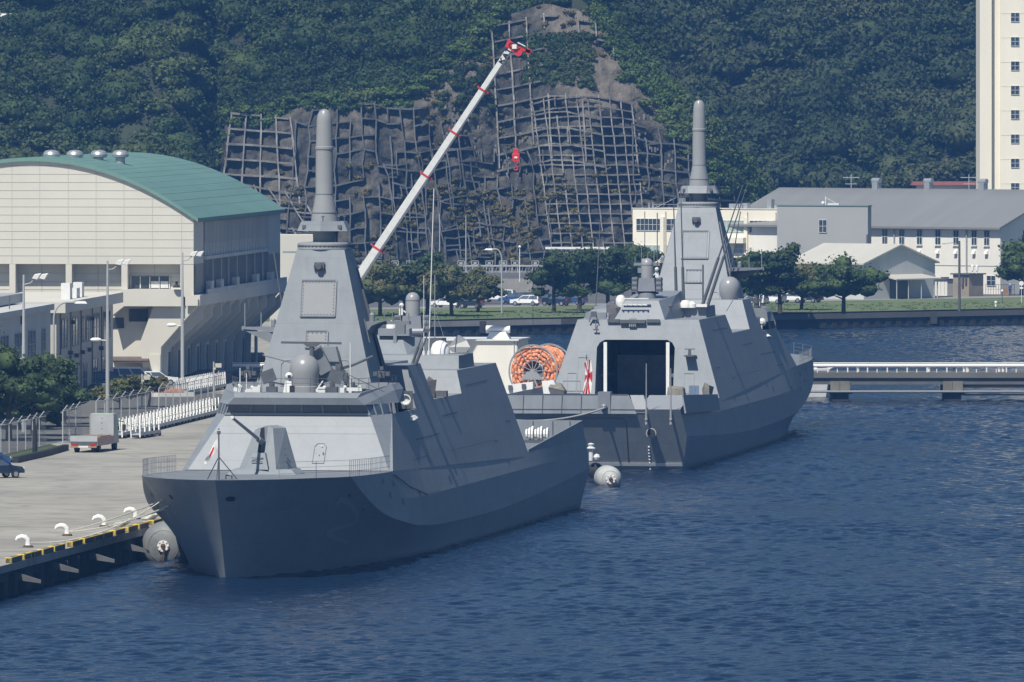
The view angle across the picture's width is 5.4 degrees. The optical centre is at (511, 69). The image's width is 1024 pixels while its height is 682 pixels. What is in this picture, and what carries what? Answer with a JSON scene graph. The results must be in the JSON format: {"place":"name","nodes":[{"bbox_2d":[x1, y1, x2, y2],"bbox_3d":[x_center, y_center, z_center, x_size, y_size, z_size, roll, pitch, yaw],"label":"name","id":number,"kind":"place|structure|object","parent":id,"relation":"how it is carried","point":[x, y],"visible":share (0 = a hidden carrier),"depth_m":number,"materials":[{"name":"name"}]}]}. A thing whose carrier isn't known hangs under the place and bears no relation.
{"place":"outdoors","nodes":[
{"label":"outdoors","id":0,"kind":"place"},
{"bbox_2d":[0,535,143,598],"bbox_3d":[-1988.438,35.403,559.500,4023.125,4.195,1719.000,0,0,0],"label":"quay wall","id":1,"kind":"structure","parent":0,"point":[46,573],"depth_m":748.81,"materials":[{"name":"concrete"}]},
{"bbox_2d":[14,572,40,582],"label":"fender bracket","id":2,"kind":"object","parent":1,"relation":"attached to","point":[20,576],"visible":1,"depth_m":725.89,"materials":[{"name":"metal"}]},
{"bbox_2d":[89,551,114,562],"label":"fender bracket","id":3,"kind":"object","parent":1,"relation":"attached to","point":[93,556],"visible":1,"depth_m":756.29,"materials":[{"name":"metal"}]},
{"bbox_2d":[0,392,222,453],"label":"yard","id":4,"kind":"structure","parent":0,"point":[50,433],"depth_m":1023.51,"materials":[{"name":"metal"}]},
{"bbox_2d":[0,344,66,440],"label":"pine tree","id":5,"kind":"object","parent":4,"relation":"on","point":[25,378],"visible":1,"depth_m":960.00,"materials":[{"name":"green plant"}]},
{"bbox_2d":[20,273,47,431],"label":"floodlight mast","id":6,"kind":"object","parent":4,"relation":"on","point":[42,276],"visible":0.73,"depth_m":984.88,"materials":[{"name":"metal"}]},
{"bbox_2d":[4,377,68,435],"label":"pine tree","id":7,"kind":"object","parent":4,"relation":"on","point":[34,408],"visible":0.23,"depth_m":974.53,"materials":[{"name":"green plant"}]},
{"bbox_2d":[0,382,98,426],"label":"pine tree","id":8,"kind":"object","parent":4,"relation":"on","point":[83,395],"visible":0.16,"depth_m":998.17,"materials":[{"name":"green plant"}]},
{"bbox_2d":[33,347,80,382],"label":"pine tree","id":9,"kind":"object","parent":4,"relation":"on","point":[51,357],"visible":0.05,"depth_m":1022.81,"materials":[{"name":"green plant"}]},
{"bbox_2d":[48,360,85,426],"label":"pine tree","id":10,"kind":"object","parent":4,"relation":"on","point":[62,376],"visible":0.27,"depth_m":998.20,"materials":[{"name":"green plant"}]},
{"bbox_2d":[15,282,122,388],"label":"office block","id":11,"kind":"structure","parent":4,"relation":"on","point":[78,327],"depth_m":1097.38,"materials":[{"name":"white concrete"}]},
{"bbox_2d":[61,318,67,348],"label":"window","id":12,"kind":"structure","parent":11,"relation":"in","point":[64,322],"depth_m":1081.17,"materials":[{"name":"blue glass"}]},
{"bbox_2d":[72,316,78,346],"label":"window","id":13,"kind":"structure","parent":11,"relation":"in","point":[75,327],"depth_m":1090.18,"materials":[{"name":"blue glass"}]},
{"bbox_2d":[94,312,99,337],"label":"window","id":14,"kind":"structure","parent":11,"relation":"in","point":[97,315],"depth_m":1108.97,"materials":[{"name":"blue glass"}]},
{"bbox_2d":[103,310,110,339],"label":"window","id":15,"kind":"structure","parent":11,"relation":"in","point":[104,313],"depth_m":1115.76,"materials":[{"name":"blue glass"}]},
{"bbox_2d":[53,301,86,354],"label":"street lamp","id":16,"kind":"object","parent":4,"relation":"on","point":[80,302],"visible":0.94,"depth_m":1036.35,"materials":[{"name":"metal"}]},
{"bbox_2d":[96,371,119,383],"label":"parked car","id":17,"kind":"object","parent":4,"relation":"on","point":[100,376],"visible":0.11,"depth_m":1107.79,"materials":[{"name":"black paint"}]},
{"bbox_2d":[90,259,130,412],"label":"floodlight mast","id":18,"kind":"object","parent":4,"relation":"on","point":[119,262],"visible":0.98,"depth_m":1035.86,"materials":[{"name":"metal"}]},
{"bbox_2d":[89,375,151,408],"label":"tree","id":19,"kind":"object","parent":4,"relation":"on","point":[120,385],"visible":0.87,"depth_m":1051.09,"materials":[{"name":"green plant"}]},
{"bbox_2d":[134,374,170,406],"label":"tree","id":20,"kind":"object","parent":4,"relation":"on","point":[154,382],"visible":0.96,"depth_m":1056.98,"materials":[{"name":"green plant"}]},
{"bbox_2d":[151,389,193,396],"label":"barrier","id":21,"kind":"object","parent":4,"relation":"on","point":[169,392],"visible":0.71,"depth_m":1091.71,"materials":[{"name":"white paint"}]},
{"bbox_2d":[0,321,269,573],"bbox_3d":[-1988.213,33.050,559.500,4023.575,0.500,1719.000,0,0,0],"label":"quay","id":22,"kind":"structure","parent":0,"point":[43,497],"depth_m":850.61,"materials":[{"name":"concrete"}]},
{"bbox_2d":[0,459,24,477],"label":"parked car","id":23,"kind":"object","parent":22,"relation":"on","point":[7,468],"visible":1,"depth_m":874.40,"materials":[{"name":"blue paint"}]},
{"bbox_2d":[0,411,50,452],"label":"chain link fence","id":24,"kind":"object","parent":22,"relation":"on","point":[39,417],"visible":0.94,"depth_m":928.19,"materials":[{"name":"grey"}]},
{"bbox_2d":[0,293,53,359],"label":"office","id":25,"kind":"structure","parent":22,"relation":"on","point":[37,329],"depth_m":1050.68,"materials":[{"name":"paint"}]},
{"bbox_2d":[3,444,56,459],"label":"grass verge","id":26,"kind":"object","parent":22,"relation":"on","point":[22,452],"depth_m":927.62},
{"bbox_2d":[12,444,68,462],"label":"kerb wall","id":27,"kind":"structure","parent":22,"relation":"on","point":[41,453],"depth_m":920.58,"materials":[{"name":"grey concrete"}]},
{"bbox_2d":[62,402,82,442],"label":"chain link fence","id":28,"kind":"object","parent":22,"relation":"on","point":[69,409],"visible":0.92,"depth_m":961.39,"materials":[{"name":"grey"}]},
{"bbox_2d":[70,413,125,451],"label":"flatbed truck","id":29,"kind":"object","parent":22,"relation":"on","point":[103,428],"visible":1,"depth_m":938.73,"materials":[{"name":"grey metal"}]},
{"bbox_2d":[95,386,157,419],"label":"chain link fence","id":30,"kind":"object","parent":22,"relation":"on","point":[121,401],"visible":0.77,"depth_m":996.21,"materials":[{"name":"grey"}]},
{"bbox_2d":[113,367,153,377],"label":"parked car","id":31,"kind":"object","parent":22,"relation":"on","point":[129,371],"visible":0.08,"depth_m":1123.41,"materials":[{"name":"white paint"}]},
{"bbox_2d":[0,150,286,382],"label":"sports hall","id":32,"kind":"structure","parent":22,"relation":"on","point":[71,216],"depth_m":1133.07,"materials":[{"name":"beige metal"}]},
{"bbox_2d":[113,309,147,327],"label":"lower window","id":33,"kind":"structure","parent":32,"relation":"in","point":[135,315],"depth_m":1133.06,"materials":[{"name":"blue glass"}]},
{"bbox_2d":[130,276,169,287],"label":"gallery window","id":34,"kind":"structure","parent":32,"relation":"in","point":[135,281],"depth_m":1133.06,"materials":[{"name":"blue glass"}]},
{"bbox_2d":[129,417,160,438],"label":"fence","id":35,"kind":"object","parent":22,"relation":"on","point":[140,434],"visible":1,"depth_m":971.10,"materials":[{"name":"white metal"}]},
{"bbox_2d":[118,397,218,438],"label":"fence","id":36,"kind":"object","parent":22,"relation":"on","point":[187,418],"visible":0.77,"depth_m":1004.38,"materials":[{"name":"white metal"}]},
{"bbox_2d":[118,401,219,429],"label":"fence","id":37,"kind":"object","parent":22,"relation":"on","point":[172,414],"visible":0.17,"depth_m":1024.39,"materials":[{"name":"white metal"}]},
{"bbox_2d":[166,251,203,386],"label":"floodlight mast","id":38,"kind":"object","parent":22,"relation":"on","point":[199,254],"visible":0.99,"depth_m":1126.87,"materials":[{"name":"metal"}]},
{"bbox_2d":[158,371,223,414],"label":"chain link fence","id":39,"kind":"object","parent":22,"relation":"on","point":[187,382],"visible":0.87,"depth_m":1039.21,"materials":[{"name":"grey"}]},
{"bbox_2d":[175,372,226,393],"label":"fence","id":40,"kind":"object","parent":22,"relation":"on","point":[204,385],"visible":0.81,"depth_m":1107.89,"materials":[{"name":"white metal"}]},
{"bbox_2d":[184,369,225,383],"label":"parked car","id":41,"kind":"object","parent":22,"relation":"on","point":[203,371],"visible":0.13,"depth_m":1137.13,"materials":[{"name":"black paint"}]},
{"bbox_2d":[270,234,312,331],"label":"stair annex","id":42,"kind":"object","parent":22,"relation":"on","point":[289,242],"visible":0.07,"depth_m":1290.00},
{"bbox_2d":[359,36,530,279],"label":"mobile crane","id":43,"kind":"object","parent":22,"relation":"on","point":[391,227],"visible":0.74,"depth_m":1029.62,"materials":[{"name":"white paint"}]},
{"bbox_2d":[424,325,529,384],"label":"white shed","id":44,"kind":"structure","parent":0,"point":[498,345],"depth_m":1039.80,"materials":[{"name":"white paint"}]},
{"bbox_2d":[219,4,742,270],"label":"cliff","id":45,"kind":"structure","parent":0,"point":[607,70],"depth_m":1792.29,"materials":[{"name":"stone"}]},
{"bbox_2d":[223,112,299,209],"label":"slope lattice","id":46,"kind":"object","parent":45,"relation":"on","point":[243,144],"visible":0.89,"depth_m":1798.79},
{"bbox_2d":[247,185,311,233],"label":"slope lattice","id":47,"kind":"object","parent":45,"relation":"on","point":[277,200],"visible":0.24,"depth_m":1792.28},
{"bbox_2d":[286,102,493,262],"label":"slope lattice","id":48,"kind":"object","parent":45,"relation":"on","point":[378,165],"visible":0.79,"depth_m":1791.48,"materials":[{"name":"concrete"}]},
{"bbox_2d":[383,147,551,269],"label":"slope lattice","id":49,"kind":"object","parent":45,"relation":"on","point":[479,222],"visible":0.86,"depth_m":1788.78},
{"bbox_2d":[225,5,748,267],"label":"ledge scrub","id":50,"kind":"object","parent":45,"relation":"on","point":[470,215],"visible":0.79,"depth_m":1788.96,"materials":[{"name":"plant"}]},
{"bbox_2d":[211,2,773,203],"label":"creepers","id":51,"kind":"object","parent":45,"relation":"attached to","point":[664,90],"visible":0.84,"depth_m":1797.61,"materials":[{"name":"green plant"}]},
{"bbox_2d":[490,13,614,172],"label":"slope lattice","id":52,"kind":"object","parent":45,"relation":"on","point":[514,102],"visible":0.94,"depth_m":1792.68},
{"bbox_2d":[435,18,674,113],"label":"hanging greenery","id":53,"kind":"object","parent":45,"relation":"attached to","point":[558,42],"visible":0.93,"depth_m":1797.53,"materials":[{"name":"green plant"}]},
{"bbox_2d":[441,105,678,191],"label":"anchor heads","id":54,"kind":"object","parent":45,"relation":"attached to","point":[521,141],"visible":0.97,"depth_m":1791.07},
{"bbox_2d":[529,94,642,252],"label":"slope lattice","id":55,"kind":"object","parent":45,"relation":"on","point":[584,165],"visible":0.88,"depth_m":1785.58,"materials":[{"name":"concrete"}]},
{"bbox_2d":[631,123,750,207],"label":"slope lattice","id":56,"kind":"object","parent":45,"relation":"on","point":[675,171],"visible":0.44,"depth_m":1789.20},
{"bbox_2d":[0,0,974,187],"bbox_3d":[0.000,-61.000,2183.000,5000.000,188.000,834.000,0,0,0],"label":"hillside","id":57,"kind":"structure","parent":0,"point":[127,127],"depth_m":1820.92,"materials":[{"name":"plant"}]},
{"bbox_2d":[0,0,649,167],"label":"forest","id":58,"kind":"object","parent":57,"relation":"on","point":[390,29],"visible":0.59,"depth_m":1811.48,"materials":[{"name":"green plant"}]},
{"bbox_2d":[209,0,617,162],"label":"undergrowth","id":59,"kind":"object","parent":57,"relation":"on","point":[272,89],"visible":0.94,"depth_m":1807.01,"materials":[{"name":"green plant"}]},
{"bbox_2d":[618,0,975,189],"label":"forest","id":60,"kind":"object","parent":57,"relation":"on","point":[892,46],"visible":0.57,"depth_m":1979.13,"materials":[{"name":"green plant"}]},
{"bbox_2d":[0,308,1023,681],"bbox_3d":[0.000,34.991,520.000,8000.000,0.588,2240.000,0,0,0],"label":"water","id":61,"kind":"structure","parent":0,"point":[868,538],"depth_m":736.01,"materials":[{"name":"blue liquid"}]},
{"bbox_2d":[142,521,186,560],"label":"ship fender","id":62,"kind":"object","parent":61,"relation":"on","point":[160,542],"visible":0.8,"depth_m":775.92,"materials":[{"name":"rubber"}]},
{"bbox_2d":[142,109,588,577],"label":"frigate","id":63,"kind":"object","parent":61,"relation":"on","point":[342,431],"visible":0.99,"depth_m":784.72,"materials":[{"name":"metal"}]},
{"bbox_2d":[31,502,159,542],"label":"mooring rope","id":64,"kind":"object","parent":63,"relation":"attached to","point":[97,532],"visible":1,"depth_m":750.74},
{"bbox_2d":[217,402,398,415],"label":"bridge windows","id":65,"kind":"structure","parent":63,"relation":"in","point":[223,408],"depth_m":779.31,"materials":[{"name":"black glass"}]},
{"bbox_2d":[587,443,601,477],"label":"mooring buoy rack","id":66,"kind":"object","parent":61,"relation":"on","point":[594,467],"visible":0.8,"depth_m":924.51,"materials":[{"name":"white metal"}]},
{"bbox_2d":[594,465,621,486],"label":"ship fender","id":67,"kind":"object","parent":61,"relation":"on","point":[607,475],"visible":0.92,"depth_m":914.31,"materials":[{"name":"rubber"}]},
{"bbox_2d":[232,362,1023,400],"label":"jetty","id":68,"kind":"object","parent":61,"relation":"in","point":[953,384],"visible":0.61,"depth_m":1150.25,"materials":[{"name":"concrete"}]},
{"bbox_2d":[507,100,813,469],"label":"frigate","id":69,"kind":"object","parent":61,"relation":"on","point":[694,362],"visible":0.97,"depth_m":989.83,"materials":[{"name":"metal"}]},
{"bbox_2d":[504,381,534,393],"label":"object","id":70,"kind":"structure","parent":69,"relation":"attached to","point":[513,388],"depth_m":968.44,"materials":[{"name":"white paint"}]},
{"bbox_2d":[542,380,566,393],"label":"covered winch","id":71,"kind":"object","parent":69,"relation":"on","point":[551,386],"visible":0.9,"depth_m":967.96,"materials":[{"name":"fabric"}]},
{"bbox_2d":[583,359,591,393],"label":"ensign","id":72,"kind":"object","parent":69,"relation":"attached to","point":[588,380],"visible":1,"depth_m":951.28,"materials":[{"name":"white fabric"}]},
{"bbox_2d":[376,309,1023,335],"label":"seawall","id":73,"kind":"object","parent":61,"relation":"in","point":[782,321],"visible":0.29,"depth_m":1475.67,"materials":[{"name":"concrete"}]},
{"bbox_2d":[805,355,836,396],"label":"boat","id":74,"kind":"object","parent":61,"relation":"on","point":[819,386],"visible":0.22,"depth_m":1164.89,"materials":[{"name":"white paint"}]},
{"bbox_2d":[508,343,565,387],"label":"boom reel","id":75,"kind":"object","parent":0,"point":[528,362],"visible":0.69,"depth_m":1002.27,"materials":[{"name":"metal"}]},
{"bbox_2d":[266,297,1023,320],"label":"grass bank","id":76,"kind":"structure","parent":0,"point":[896,304],"depth_m":1495.74,"materials":[{"name":"plant"}]},
{"bbox_2d":[362,259,415,315],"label":"shore tree","id":77,"kind":"object","parent":76,"relation":"on","point":[380,280],"visible":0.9,"depth_m":1445.40,"materials":[{"name":"green plant"}]},
{"bbox_2d":[384,262,425,314],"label":"shore tree","id":78,"kind":"object","parent":76,"relation":"on","point":[391,302],"visible":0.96,"depth_m":1453.70,"materials":[{"name":"green plant"}]},
{"bbox_2d":[401,250,448,314],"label":"shore tree","id":79,"kind":"object","parent":76,"relation":"on","point":[422,267],"visible":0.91,"depth_m":1449.41,"materials":[{"name":"green plant"}]},
{"bbox_2d":[416,263,488,315],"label":"shore tree","id":80,"kind":"object","parent":76,"relation":"on","point":[452,286],"visible":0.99,"depth_m":1446.29,"materials":[{"name":"green plant"}]},
{"bbox_2d":[460,264,508,311],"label":"shore tree","id":81,"kind":"object","parent":76,"relation":"on","point":[489,282],"visible":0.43,"depth_m":1469.50,"materials":[{"name":"green plant"}]},
{"bbox_2d":[524,251,592,312],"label":"shore tree","id":82,"kind":"object","parent":76,"relation":"on","point":[552,272],"visible":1,"depth_m":1465.63,"materials":[{"name":"green plant"}]},
{"bbox_2d":[546,244,625,310],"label":"shore tree","id":83,"kind":"object","parent":76,"relation":"on","point":[586,264],"visible":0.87,"depth_m":1477.30,"materials":[{"name":"green plant"}]},
{"bbox_2d":[592,244,640,302],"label":"shore tree","id":84,"kind":"object","parent":76,"relation":"on","point":[618,264],"visible":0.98,"depth_m":1483.62,"materials":[{"name":"green plant"}]},
{"bbox_2d":[375,302,1021,319],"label":"grass tufts","id":85,"kind":"object","parent":76,"relation":"on","point":[912,308],"visible":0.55,"depth_m":1488.62,"materials":[{"name":"green plant"}]},
{"bbox_2d":[785,259,821,309],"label":"shore tree","id":86,"kind":"object","parent":76,"relation":"on","point":[806,271],"visible":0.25,"depth_m":1484.30,"materials":[{"name":"green plant"}]},
{"bbox_2d":[368,270,1018,320],"bbox_3d":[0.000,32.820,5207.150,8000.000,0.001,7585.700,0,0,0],"label":"ground","id":87,"kind":"structure","parent":0,"point":[510,274],"depth_m":1569.32,"materials":[{"name":"plant"}]},
{"bbox_2d":[358,261,542,272],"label":"substation frame","id":88,"kind":"object","parent":87,"relation":"on","point":[514,264],"visible":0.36,"depth_m":1759.90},
{"bbox_2d":[496,279,532,291],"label":"wall","id":89,"kind":"structure","parent":87,"relation":"on","point":[516,285],"depth_m":1600.00,"materials":[{"name":"concrete"}]},
{"bbox_2d":[623,241,664,294],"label":"shore tree","id":90,"kind":"object","parent":87,"relation":"on","point":[633,250],"visible":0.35,"depth_m":1542.58,"materials":[{"name":"green plant"}]},
{"bbox_2d":[632,198,776,262],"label":"school block","id":91,"kind":"structure","parent":87,"relation":"on","point":[645,226],"depth_m":1626.05,"materials":[{"name":"white concrete"}]},
{"bbox_2d":[636,218,659,230],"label":"window","id":92,"kind":"structure","parent":91,"relation":"in","point":[650,224],"depth_m":1627.79,"materials":[{"name":"blue glass"}]},
{"bbox_2d":[723,220,743,231],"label":"window","id":93,"kind":"structure","parent":91,"relation":"in","point":[740,229],"depth_m":1621.44,"materials":[{"name":"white glass"}]},
{"bbox_2d":[736,250,789,305],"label":"shore tree","id":94,"kind":"object","parent":87,"relation":"on","point":[761,282],"visible":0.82,"depth_m":1465.42,"materials":[{"name":"green plant"}]},
{"bbox_2d":[764,242,811,312],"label":"shore tree","id":95,"kind":"object","parent":87,"relation":"on","point":[782,264],"visible":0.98,"depth_m":1464.66,"materials":[{"name":"green plant"}]},
{"bbox_2d":[776,196,871,293],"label":"grey annex","id":96,"kind":"object","parent":87,"relation":"on","point":[807,227],"visible":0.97,"depth_m":1589.41,"materials":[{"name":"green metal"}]},
{"bbox_2d":[796,251,889,313],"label":"shore tree","id":97,"kind":"object","parent":87,"relation":"on","point":[842,277],"visible":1,"depth_m":1461.17,"materials":[{"name":"green plant"}]},
{"bbox_2d":[795,243,939,299],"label":"gabled shed","id":98,"kind":"structure","parent":87,"relation":"on","point":[911,272],"depth_m":1554.19,"materials":[{"name":"metal"}]},
{"bbox_2d":[728,178,1023,293],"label":"white hall","id":99,"kind":"structure","parent":87,"relation":"on","point":[981,222],"depth_m":1602.33,"materials":[{"name":"grey metal"}]},
{"bbox_2d":[935,277,952,295],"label":"white hut","id":100,"kind":"object","parent":87,"relation":"on","point":[945,286],"visible":0.66,"depth_m":1575.62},
{"bbox_2d":[942,241,960,310],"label":"utility pole","id":101,"kind":"object","parent":87,"relation":"on","point":[959,283],"visible":1,"depth_m":1474.41,"materials":[{"name":"grey metal"}]},
{"bbox_2d":[950,265,985,296],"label":"brown hut","id":102,"kind":"object","parent":87,"relation":"on","point":[972,284],"visible":0.99,"depth_m":1571.18,"materials":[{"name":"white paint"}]},
{"bbox_2d":[993,235,1023,295],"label":"shore tree","id":103,"kind":"object","parent":87,"relation":"on","point":[1012,262],"visible":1,"depth_m":1578.28,"materials":[{"name":"green plant"}]},
{"bbox_2d":[369,295,1023,309],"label":"road","id":104,"kind":"structure","parent":0,"point":[770,301],"depth_m":1540.40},
{"bbox_2d":[457,299,484,307],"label":"parked car","id":105,"kind":"object","parent":104,"relation":"on","point":[464,304],"visible":0.6,"depth_m":1489.65,"materials":[{"name":"black paint"}]},
{"bbox_2d":[510,295,541,305],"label":"parked car","id":106,"kind":"object","parent":104,"relation":"on","point":[533,300],"visible":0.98,"depth_m":1505.69,"materials":[{"name":"white paint"}]},
{"bbox_2d":[542,295,571,305],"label":"parked car","id":107,"kind":"object","parent":104,"relation":"on","point":[564,300],"visible":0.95,"depth_m":1505.67,"materials":[{"name":"blue paint"}]},
{"bbox_2d":[910,181,975,188],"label":"red roofed house","id":108,"kind":"structure","parent":0,"point":[952,184],"depth_m":1720.00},
{"bbox_2d":[976,0,1023,189],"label":"tower block","id":109,"kind":"structure","parent":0,"point":[999,94],"depth_m":1699.95,"materials":[{"name":"beige concrete"}]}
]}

